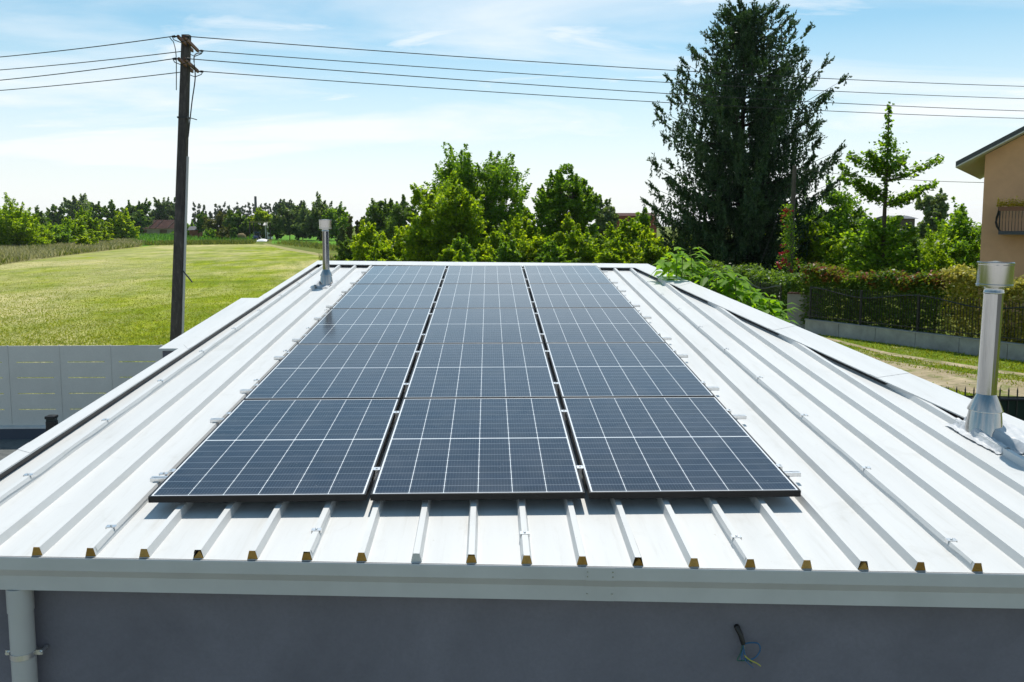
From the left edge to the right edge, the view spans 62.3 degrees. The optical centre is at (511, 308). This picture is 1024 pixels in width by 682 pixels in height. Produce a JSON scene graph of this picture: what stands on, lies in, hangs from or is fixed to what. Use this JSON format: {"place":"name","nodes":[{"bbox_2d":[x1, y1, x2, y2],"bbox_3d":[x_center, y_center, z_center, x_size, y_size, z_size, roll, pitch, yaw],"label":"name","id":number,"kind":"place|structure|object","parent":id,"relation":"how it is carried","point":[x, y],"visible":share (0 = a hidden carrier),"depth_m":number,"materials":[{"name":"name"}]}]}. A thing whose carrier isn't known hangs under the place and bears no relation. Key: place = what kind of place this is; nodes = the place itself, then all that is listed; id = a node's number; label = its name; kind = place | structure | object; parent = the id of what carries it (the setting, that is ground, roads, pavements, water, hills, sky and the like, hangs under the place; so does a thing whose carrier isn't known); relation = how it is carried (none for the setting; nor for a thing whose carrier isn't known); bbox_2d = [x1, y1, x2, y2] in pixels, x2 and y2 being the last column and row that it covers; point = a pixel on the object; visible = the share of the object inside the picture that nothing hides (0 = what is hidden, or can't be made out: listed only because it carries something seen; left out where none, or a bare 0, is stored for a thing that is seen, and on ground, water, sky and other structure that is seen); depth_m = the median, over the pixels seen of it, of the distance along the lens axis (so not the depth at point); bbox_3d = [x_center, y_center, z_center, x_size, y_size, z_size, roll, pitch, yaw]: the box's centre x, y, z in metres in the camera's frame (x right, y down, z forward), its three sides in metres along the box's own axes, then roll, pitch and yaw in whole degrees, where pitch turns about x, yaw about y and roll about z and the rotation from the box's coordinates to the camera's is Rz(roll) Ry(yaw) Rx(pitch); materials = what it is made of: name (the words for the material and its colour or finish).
{"place":"outdoors","nodes":[
{"label":"outdoors","id":0,"kind":"place"},
{"bbox_2d":[0,439,33,459],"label":"pavement","id":1,"kind":"structure","parent":0,"point":[8,447],"depth_m":17.74,"materials":[{"name":"grey concrete"}]},
{"bbox_2d":[0,219,1023,681],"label":"building","id":2,"kind":"structure","parent":1,"relation":"on","point":[886,545],"depth_m":4.16,"materials":[{"name":"white paint"}]},
{"bbox_2d":[150,464,800,481],"bbox_3d":[-0.190,0.935,4.824,3.696,0.069,0.044,0,11,-2],"label":"mounting rail","id":3,"kind":"object","parent":2,"relation":"attached to","point":[376,469],"visible":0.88,"depth_m":4.81,"materials":[{"name":"metal"}]},
{"bbox_2d":[148,399,399,502],"bbox_3d":[-1.359,0.836,5.294,1.134,0.036,1.733,0,11,-2],"label":"solar panel","id":4,"kind":"object","parent":3,"relation":"attached to","point":[265,450],"visible":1,"depth_m":5.04,"materials":[{"name":"blue glass"}]},
{"bbox_2d":[370,398,584,500],"bbox_3d":[-0.203,0.832,5.325,1.134,0.036,1.733,0,11,-2],"label":"solar panel","id":5,"kind":"object","parent":3,"relation":"attached to","point":[473,448],"visible":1,"depth_m":5.06,"materials":[{"name":"blue glass"}]},
{"bbox_2d":[562,397,800,498],"bbox_3d":[0.953,0.828,5.356,1.134,0.036,1.733,0,11,-2],"label":"solar panel","id":6,"kind":"object","parent":3,"relation":"attached to","point":[668,447],"visible":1,"depth_m":5.10,"materials":[{"name":"blue glass"}]},
{"bbox_2d":[240,381,718,392],"bbox_3d":[-0.237,0.607,6.543,3.696,0.069,0.044,0,11,-2],"label":"mounting rail","id":7,"kind":"object","parent":2,"relation":"attached to","point":[713,388],"visible":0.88,"depth_m":6.54,"materials":[{"name":"metal"}]},
{"bbox_2d":[243,344,418,400],"bbox_3d":[-1.406,0.508,7.012,1.134,0.036,1.733,0,11,-2],"label":"solar panel","id":8,"kind":"object","parent":7,"relation":"attached to","point":[340,371],"visible":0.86,"depth_m":6.84,"materials":[{"name":"blue glass"}]},
{"bbox_2d":[403,343,557,397],"bbox_3d":[-0.251,0.503,7.043,1.134,0.036,1.733,0,11,-2],"label":"solar panel","id":9,"kind":"object","parent":7,"relation":"attached to","point":[481,370],"visible":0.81,"depth_m":6.88,"materials":[{"name":"blue glass"}]},
{"bbox_2d":[546,342,714,400],"bbox_3d":[0.905,0.500,7.074,1.134,0.036,1.733,0,11,-2],"label":"solar panel","id":10,"kind":"object","parent":7,"relation":"attached to","point":[661,369],"visible":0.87,"depth_m":6.91,"materials":[{"name":"blue glass"}]},
{"bbox_2d":[292,333,671,341],"bbox_3d":[-0.284,0.279,8.261,3.696,0.069,0.044,0,11,-2],"label":"mounting rail","id":11,"kind":"object","parent":2,"relation":"attached to","point":[541,334],"visible":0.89,"depth_m":8.25,"materials":[{"name":"metal"}]},
{"bbox_2d":[297,308,431,345],"bbox_3d":[-1.454,0.180,8.730,1.134,0.036,1.733,0,11,-2],"label":"solar panel","id":12,"kind":"object","parent":11,"relation":"attached to","point":[375,326],"visible":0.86,"depth_m":8.58,"materials":[{"name":"blue glass"}]},
{"bbox_2d":[422,308,542,343],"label":"solar panel","id":13,"kind":"object","parent":11,"relation":"attached to","point":[482,325],"visible":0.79,"depth_m":8.63,"materials":[{"name":"blue glass"}]},
{"bbox_2d":[536,308,665,345],"bbox_3d":[0.858,0.173,8.793,1.134,0.036,1.733,0,11,-2],"label":"solar panel","id":14,"kind":"object","parent":11,"relation":"attached to","point":[595,325],"visible":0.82,"depth_m":8.65,"materials":[{"name":"blue glass"}]},
{"bbox_2d":[326,301,639,307],"bbox_3d":[-0.331,-0.049,9.979,3.696,0.069,0.044,0,11,-2],"label":"mounting rail","id":15,"kind":"object","parent":2,"relation":"attached to","point":[531,301],"visible":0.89,"depth_m":9.97,"materials":[{"name":"metal"}]},
{"bbox_2d":[331,284,439,308],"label":"solar panel","id":16,"kind":"object","parent":15,"relation":"attached to","point":[373,296],"visible":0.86,"depth_m":10.35,"materials":[{"name":"blue glass"}]},
{"bbox_2d":[434,284,532,307],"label":"solar panel","id":17,"kind":"object","parent":15,"relation":"attached to","point":[483,295],"visible":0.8,"depth_m":10.36,"materials":[{"name":"blue glass"}]},
{"bbox_2d":[528,283,634,310],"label":"solar panel","id":18,"kind":"object","parent":15,"relation":"attached to","point":[580,295],"visible":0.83,"depth_m":10.38,"materials":[{"name":"blue glass"}]},
{"bbox_2d":[350,278,617,283],"bbox_3d":[-0.379,-0.376,11.697,3.696,0.069,0.044,0,11,-2],"label":"mounting rail","id":19,"kind":"object","parent":2,"relation":"attached to","point":[443,279],"visible":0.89,"depth_m":11.66,"materials":[{"name":"metal"}]},
{"bbox_2d":[356,266,446,285],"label":"solar panel","id":20,"kind":"object","parent":19,"relation":"attached to","point":[404,275],"visible":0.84,"depth_m":12.04,"materials":[{"name":"blue glass"}]},
{"bbox_2d":[442,266,526,283],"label":"solar panel","id":21,"kind":"object","parent":19,"relation":"attached to","point":[484,275],"visible":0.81,"depth_m":12.06,"materials":[{"name":"blue glass"}]},
{"bbox_2d":[523,265,611,283],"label":"solar panel","id":22,"kind":"object","parent":19,"relation":"attached to","point":[564,274],"visible":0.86,"depth_m":12.16,"materials":[{"name":"blue glass"}]},
{"bbox_2d":[650,247,799,325],"bbox_3d":[3.133,1.186,12.958,2.407,4.299,2.882,1,6,15],"label":"broad leaf shrub","id":23,"kind":"object","parent":1,"relation":"on","point":[731,285],"visible":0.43,"depth_m":12.19,"materials":[{"name":"green plant"}]},
{"bbox_2d":[0,238,145,264],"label":"dry meadow","id":24,"kind":"structure","parent":0,"point":[62,255],"depth_m":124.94,"materials":[{"name":"green plant"}]},
{"bbox_2d":[0,192,50,246],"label":"broadleaf tree","id":25,"kind":"object","parent":24,"relation":"on","point":[18,227],"visible":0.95,"depth_m":161.55,"materials":[{"name":"green plant"}]},
{"bbox_2d":[45,221,74,243],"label":"shrub","id":26,"kind":"object","parent":24,"relation":"on","point":[63,233],"visible":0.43,"depth_m":181.92,"materials":[{"name":"green plant"}]},
{"bbox_2d":[73,205,103,239],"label":"broadleaf tree","id":27,"kind":"object","parent":24,"relation":"on","point":[82,217],"visible":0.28,"depth_m":205.87,"materials":[{"name":"green plant"}]},
{"bbox_2d":[104,207,139,238],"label":"broadleaf tree","id":28,"kind":"object","parent":24,"relation":"on","point":[121,226],"visible":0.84,"depth_m":246.03,"materials":[{"name":"green plant"}]},
{"bbox_2d":[0,244,330,409],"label":"lawn","id":29,"kind":"structure","parent":0,"point":[252,253],"depth_m":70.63,"materials":[{"name":"green plant"}]},
{"bbox_2d":[169,34,203,340],"bbox_3d":[-8.021,-1.878,20.507,1.073,9.323,1.725,-1,6,-9],"label":"utility pole","id":30,"kind":"object","parent":29,"relation":"on","point":[188,47],"visible":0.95,"depth_m":20.53,"materials":[{"name":"wood"}]},
{"bbox_2d":[0,58,1019,110],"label":"power line","id":31,"kind":"object","parent":30,"relation":"attached to","point":[473,80],"visible":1,"depth_m":21.75,"materials":[{"name":"black plastic"}]},
{"bbox_2d":[0,71,1023,118],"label":"power line","id":32,"kind":"object","parent":30,"relation":"attached to","point":[480,91],"visible":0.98,"depth_m":23.37,"materials":[{"name":"black plastic"}]},
{"bbox_2d":[1,36,1023,86],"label":"power line","id":33,"kind":"object","parent":30,"relation":"attached to","point":[475,57],"visible":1,"depth_m":21.74,"materials":[{"name":"black plastic"}]},
{"bbox_2d":[1,50,1023,98],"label":"power line","id":34,"kind":"object","parent":30,"relation":"attached to","point":[481,70],"visible":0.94,"depth_m":23.36,"materials":[{"name":"black plastic"}]},
{"bbox_2d":[333,236,355,260],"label":"shrub","id":35,"kind":"object","parent":29,"relation":"on","point":[344,252],"visible":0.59,"depth_m":102.06,"materials":[{"name":"green plant"}]},
{"bbox_2d":[345,220,384,260],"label":"shrub","id":36,"kind":"object","parent":29,"relation":"on","point":[363,242],"visible":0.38,"depth_m":92.69,"materials":[{"name":"green plant"}]},
{"bbox_2d":[364,239,403,260],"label":"shrub","id":37,"kind":"object","parent":29,"relation":"on","point":[382,251],"visible":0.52,"depth_m":80.86,"materials":[{"name":"green plant"}]},
{"bbox_2d":[380,222,411,260],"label":"shrub","id":38,"kind":"object","parent":29,"relation":"on","point":[400,233],"visible":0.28,"depth_m":88.34,"materials":[{"name":"green plant"}]},
{"bbox_2d":[431,245,466,261],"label":"shrub","id":39,"kind":"object","parent":29,"relation":"on","point":[450,254],"visible":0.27,"depth_m":67.41,"materials":[{"name":"green plant"}]},
{"bbox_2d":[451,232,479,261],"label":"shrub","id":40,"kind":"object","parent":29,"relation":"on","point":[463,245],"visible":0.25,"depth_m":71.36,"materials":[{"name":"green plant"}]},
{"bbox_2d":[272,235,355,244],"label":"field","id":41,"kind":"structure","parent":0,"point":[312,239],"depth_m":271.60,"materials":[{"name":"green plant"}]},
{"bbox_2d":[268,200,302,239],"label":"broadleaf tree","id":42,"kind":"object","parent":41,"relation":"on","point":[281,221],"visible":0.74,"depth_m":259.11,"materials":[{"name":"green plant"}]},
{"bbox_2d":[274,239,339,251],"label":"weeds","id":43,"kind":"object","parent":41,"relation":"on","point":[311,244],"visible":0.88,"depth_m":182.73,"materials":[{"name":"green plant"}]},
{"bbox_2d":[291,191,337,240],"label":"broadleaf tree","id":44,"kind":"object","parent":41,"relation":"on","point":[310,219],"visible":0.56,"depth_m":249.87,"materials":[{"name":"green plant"}]},
{"bbox_2d":[318,201,354,238],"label":"broadleaf tree","id":45,"kind":"object","parent":41,"relation":"on","point":[338,217],"visible":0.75,"depth_m":244.99,"materials":[{"name":"green plant"}]},
{"bbox_2d":[0,0,1023,226],"label":"sky","id":46,"kind":"structure","parent":0,"point":[270,139],"materials":[{"name":"blue"}]},
{"bbox_2d":[67,226,1022,355],"bbox_3d":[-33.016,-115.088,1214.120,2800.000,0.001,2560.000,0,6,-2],"label":"ground","id":47,"kind":"structure","parent":0,"point":[305,248],"depth_m":160.53,"materials":[{"name":"green plant"}]},
{"bbox_2d":[45,202,69,224],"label":"broadleaf tree","id":48,"kind":"object","parent":47,"relation":"on","point":[54,215],"visible":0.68,"depth_m":370.75,"materials":[{"name":"green plant"}]},
{"bbox_2d":[0,345,163,438],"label":"boundary fence","id":49,"kind":"object","parent":47,"relation":"on","point":[60,364],"visible":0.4,"depth_m":18.27,"materials":[{"name":"concrete"}]},
{"bbox_2d":[246,207,272,238],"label":"broadleaf tree","id":50,"kind":"object","parent":47,"relation":"on","point":[260,215],"visible":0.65,"depth_m":284.39,"materials":[{"name":"green plant"}]},
{"bbox_2d":[362,198,394,241],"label":"broadleaf tree","id":51,"kind":"object","parent":47,"relation":"on","point":[378,213],"visible":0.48,"depth_m":161.41,"materials":[{"name":"green plant"}]},
{"bbox_2d":[379,194,419,241],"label":"broadleaf tree","id":52,"kind":"object","parent":47,"relation":"on","point":[399,213],"visible":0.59,"depth_m":147.30,"materials":[{"name":"green plant"}]},
{"bbox_2d":[400,168,491,261],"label":"broadleaf tree","id":53,"kind":"object","parent":47,"relation":"on","point":[451,210],"visible":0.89,"depth_m":77.61,"materials":[{"name":"green plant"}]},
{"bbox_2d":[424,142,531,243],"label":"broadleaf tree","id":54,"kind":"object","parent":47,"relation":"on","point":[492,177],"visible":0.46,"depth_m":89.59,"materials":[{"name":"green plant"}]},
{"bbox_2d":[471,238,495,261],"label":"shrub","id":55,"kind":"object","parent":47,"relation":"on","point":[485,249],"visible":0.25,"depth_m":73.11,"materials":[{"name":"green plant"}]},
{"bbox_2d":[481,220,515,251],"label":"shrub","id":56,"kind":"object","parent":47,"relation":"on","point":[496,236],"visible":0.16,"depth_m":77.04,"materials":[{"name":"green plant"}]},
{"bbox_2d":[488,239,521,262],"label":"shrub","id":57,"kind":"object","parent":47,"relation":"on","point":[509,252],"visible":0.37,"depth_m":69.00,"materials":[{"name":"green plant"}]},
{"bbox_2d":[501,208,536,243],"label":"shrub","id":58,"kind":"object","parent":47,"relation":"on","point":[525,225],"visible":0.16,"depth_m":85.04,"materials":[{"name":"green plant"}]},
{"bbox_2d":[513,227,554,262],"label":"shrub","id":59,"kind":"object","parent":47,"relation":"on","point":[530,250],"visible":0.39,"depth_m":75.22,"materials":[{"name":"green plant"}]},
{"bbox_2d":[530,236,581,262],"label":"shrub","id":60,"kind":"object","parent":47,"relation":"on","point":[551,252],"visible":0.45,"depth_m":70.46,"materials":[{"name":"green plant"}]},
{"bbox_2d":[531,163,601,235],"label":"broadleaf tree","id":61,"kind":"object","parent":47,"relation":"on","point":[555,202],"visible":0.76,"depth_m":84.60,"materials":[{"name":"green plant"}]},
{"bbox_2d":[552,213,582,253],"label":"shrub","id":62,"kind":"object","parent":47,"relation":"on","point":[567,224],"visible":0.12,"depth_m":77.52,"materials":[{"name":"green plant"}]},
{"bbox_2d":[558,226,605,262],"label":"shrub","id":63,"kind":"object","parent":47,"relation":"on","point":[586,249],"visible":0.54,"depth_m":73.16,"materials":[{"name":"green plant"}]},
{"bbox_2d":[587,197,619,244],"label":"broadleaf tree","id":64,"kind":"object","parent":47,"relation":"on","point":[605,214],"visible":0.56,"depth_m":133.67,"materials":[{"name":"green plant"}]},
{"bbox_2d":[593,231,628,263],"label":"shrub","id":65,"kind":"object","parent":47,"relation":"on","point":[615,250],"visible":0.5,"depth_m":69.68,"materials":[{"name":"green plant"}]},
{"bbox_2d":[601,212,644,261],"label":"shrub","id":66,"kind":"object","parent":47,"relation":"on","point":[629,230],"visible":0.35,"depth_m":82.79,"materials":[{"name":"green plant"}]},
{"bbox_2d":[626,225,669,263],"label":"shrub","id":67,"kind":"object","parent":47,"relation":"on","point":[642,237],"visible":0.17,"depth_m":77.50,"materials":[{"name":"green plant"}]},
{"bbox_2d":[633,238,671,272],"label":"shrub","id":68,"kind":"object","parent":47,"relation":"on","point":[652,254],"visible":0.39,"depth_m":70.02,"materials":[{"name":"green plant"}]},
{"bbox_2d":[639,0,852,281],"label":"spruce tree","id":69,"kind":"object","parent":47,"relation":"on","point":[753,191],"visible":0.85,"depth_m":57.72,"materials":[{"name":"green plant"}]},
{"bbox_2d":[693,259,821,318],"bbox_3d":[12.397,-1.122,44.932,1.611,2.731,15.536,-1,6,-6],"label":"hedge","id":70,"kind":"object","parent":47,"relation":"on","point":[756,273],"visible":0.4,"depth_m":41.11,"materials":[{"name":"green plant"}]},
{"bbox_2d":[787,165,796,273],"bbox_3d":[15.564,-3.901,47.284,0.341,8.067,0.341,5,8,43],"label":"wooden pole","id":71,"kind":"object","parent":47,"relation":"on","point":[793,189],"visible":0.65,"depth_m":47.02,"materials":[{"name":"brown wood"}]},
{"bbox_2d":[774,204,809,275],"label":"climbing rose","id":72,"kind":"object","parent":71,"relation":"attached to","point":[786,210],"visible":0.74,"depth_m":46.79,"materials":[{"name":"green plant"}]},
{"bbox_2d":[787,292,821,328],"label":"garden pillar","id":73,"kind":"structure","parent":47,"relation":"on","point":[794,297],"depth_m":37.08,"materials":[{"name":"concrete"}]},
{"bbox_2d":[780,217,845,289],"bbox_3d":[21.396,-3.817,60.185,5.936,5.365,4.658,0,6,-2],"label":"shrub","id":74,"kind":"object","parent":47,"relation":"on","point":[820,247],"visible":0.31,"depth_m":59.66,"materials":[{"name":"green plant"}]},
{"bbox_2d":[801,174,872,248],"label":"broadleaf tree","id":75,"kind":"object","parent":47,"relation":"on","point":[840,216],"visible":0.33,"depth_m":77.05,"materials":[{"name":"green plant"}]},
{"bbox_2d":[822,228,870,294],"bbox_3d":[21.796,-2.987,55.620,3.701,4.603,3.219,-2,6,-21],"label":"shrub","id":76,"kind":"object","parent":47,"relation":"on","point":[835,255],"visible":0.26,"depth_m":55.23,"materials":[{"name":"green plant"}]},
{"bbox_2d":[797,261,954,333],"bbox_3d":[14.611,-0.331,34.543,1.586,3.123,6.826,-3,6,-29],"label":"hedge","id":77,"kind":"object","parent":47,"relation":"on","point":[879,281],"visible":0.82,"depth_m":33.91,"materials":[{"name":"green plant"}]},
{"bbox_2d":[826,101,944,299],"bbox_3d":[20.385,-5.520,46.490,6.414,11.432,5.485,0,6,-2],"label":"ginkgo tree","id":78,"kind":"object","parent":47,"relation":"on","point":[880,232],"visible":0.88,"depth_m":46.05,"materials":[{"name":"green plant"}]},
{"bbox_2d":[890,224,922,303],"bbox_3d":[23.045,-2.534,49.638,2.182,4.878,2.156,0,6,-2],"label":"shrub","id":79,"kind":"object","parent":47,"relation":"on","point":[917,251],"visible":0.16,"depth_m":49.07,"materials":[{"name":"green plant"}]},
{"bbox_2d":[804,319,1023,361],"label":"garden wall","id":80,"kind":"structure","parent":47,"relation":"on","point":[962,344],"depth_m":32.06,"materials":[{"name":"concrete"}]},
{"bbox_2d":[809,286,1023,341],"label":"iron fence","id":81,"kind":"object","parent":80,"relation":"on","point":[861,297],"visible":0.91,"depth_m":32.23,"materials":[{"name":"black metal"}]},
{"bbox_2d":[893,217,958,290],"bbox_3d":[27.978,-3.441,56.630,5.644,5.298,4.375,-3,6,-28],"label":"shrub","id":82,"kind":"object","parent":47,"relation":"on","point":[929,253],"visible":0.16,"depth_m":55.91,"materials":[{"name":"green plant"}]},
{"bbox_2d":[914,188,949,239],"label":"broadleaf tree","id":83,"kind":"object","parent":47,"relation":"on","point":[930,206],"visible":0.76,"depth_m":124.91,"materials":[{"name":"green plant"}]},
{"bbox_2d":[927,249,976,312],"bbox_3d":[23.462,-1.365,44.721,3.266,3.518,3.124,0,6,-2],"label":"shrub","id":84,"kind":"object","parent":47,"relation":"on","point":[942,261],"visible":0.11,"depth_m":44.44,"materials":[{"name":"green plant"}]},
{"bbox_2d":[926,196,981,264],"bbox_3d":[31.881,-4.638,61.007,5.656,6.828,6.278,0,6,-2],"label":"broadleaf tree","id":85,"kind":"object","parent":47,"relation":"on","point":[963,228],"visible":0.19,"depth_m":59.72,"materials":[{"name":"green plant"}]},
{"bbox_2d":[942,237,980,302],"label":"shrub","id":86,"kind":"object","parent":47,"relation":"on","point":[958,249],"visible":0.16,"depth_m":47.70,"materials":[{"name":"green plant"}]},
{"bbox_2d":[956,126,1023,329],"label":"house","id":87,"kind":"structure","parent":47,"relation":"on","point":[997,165],"depth_m":36.34,"materials":[{"name":"beige paint"}]},
{"bbox_2d":[817,334,1023,395],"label":"roadside","id":88,"kind":"structure","parent":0,"point":[916,354],"depth_m":29.87,"materials":[{"name":"green plant"}]},
{"bbox_2d":[819,335,1023,376],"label":"wheel rut","id":89,"kind":"structure","parent":88,"relation":"on","point":[932,360],"depth_m":29.15,"materials":[{"name":"beige soil"}]},
{"bbox_2d":[936,263,1023,342],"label":"hedge","id":90,"kind":"object","parent":88,"relation":"on","point":[962,275],"visible":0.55,"depth_m":30.52,"materials":[{"name":"green plant"}]},
{"bbox_2d":[862,353,1023,395],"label":"dirt road","id":91,"kind":"structure","parent":0,"point":[955,380],"depth_m":25.20,"materials":[{"name":"beige soil"}]},
{"bbox_2d":[944,386,1023,420],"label":"picket fence","id":92,"kind":"object","parent":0,"point":[1013,406],"visible":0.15,"depth_m":13.54,"materials":[{"name":"black metal"}]},
{"label":"crop field","id":93,"kind":"structure","parent":0,"visible":0},
{"bbox_2d":[63,193,93,220],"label":"broadleaf tree","id":94,"kind":"object","parent":93,"relation":"on","point":[75,203],"visible":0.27,"depth_m":417.32,"materials":[{"name":"green plant"}]},
{"bbox_2d":[118,197,154,233],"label":"broadleaf tree","id":95,"kind":"object","parent":93,"relation":"on","point":[141,218],"visible":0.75,"depth_m":367.44,"materials":[{"name":"green plant"}]},
{"bbox_2d":[107,220,173,234],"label":"farm building","id":96,"kind":"structure","parent":93,"relation":"on","point":[163,226],"depth_m":389.23,"materials":[{"name":"red ceramic"}]},
{"bbox_2d":[148,197,174,219],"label":"broadleaf tree","id":97,"kind":"object","parent":93,"relation":"on","point":[165,210],"visible":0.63,"depth_m":409.11,"materials":[{"name":"green plant"}]},
{"bbox_2d":[129,232,255,244],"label":"maize","id":98,"kind":"object","parent":93,"relation":"on","point":[151,236],"visible":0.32,"depth_m":255.15,"materials":[{"name":"green plant"}]},
{"bbox_2d":[143,238,255,244],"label":"weeds","id":99,"kind":"object","parent":93,"relation":"on","point":[210,241],"visible":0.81,"depth_m":201.60,"materials":[{"name":"green plant"}]},
{"bbox_2d":[222,209,250,234],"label":"broadleaf tree","id":100,"kind":"object","parent":93,"relation":"on","point":[238,221],"visible":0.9,"depth_m":279.77,"materials":[{"name":"green plant"}]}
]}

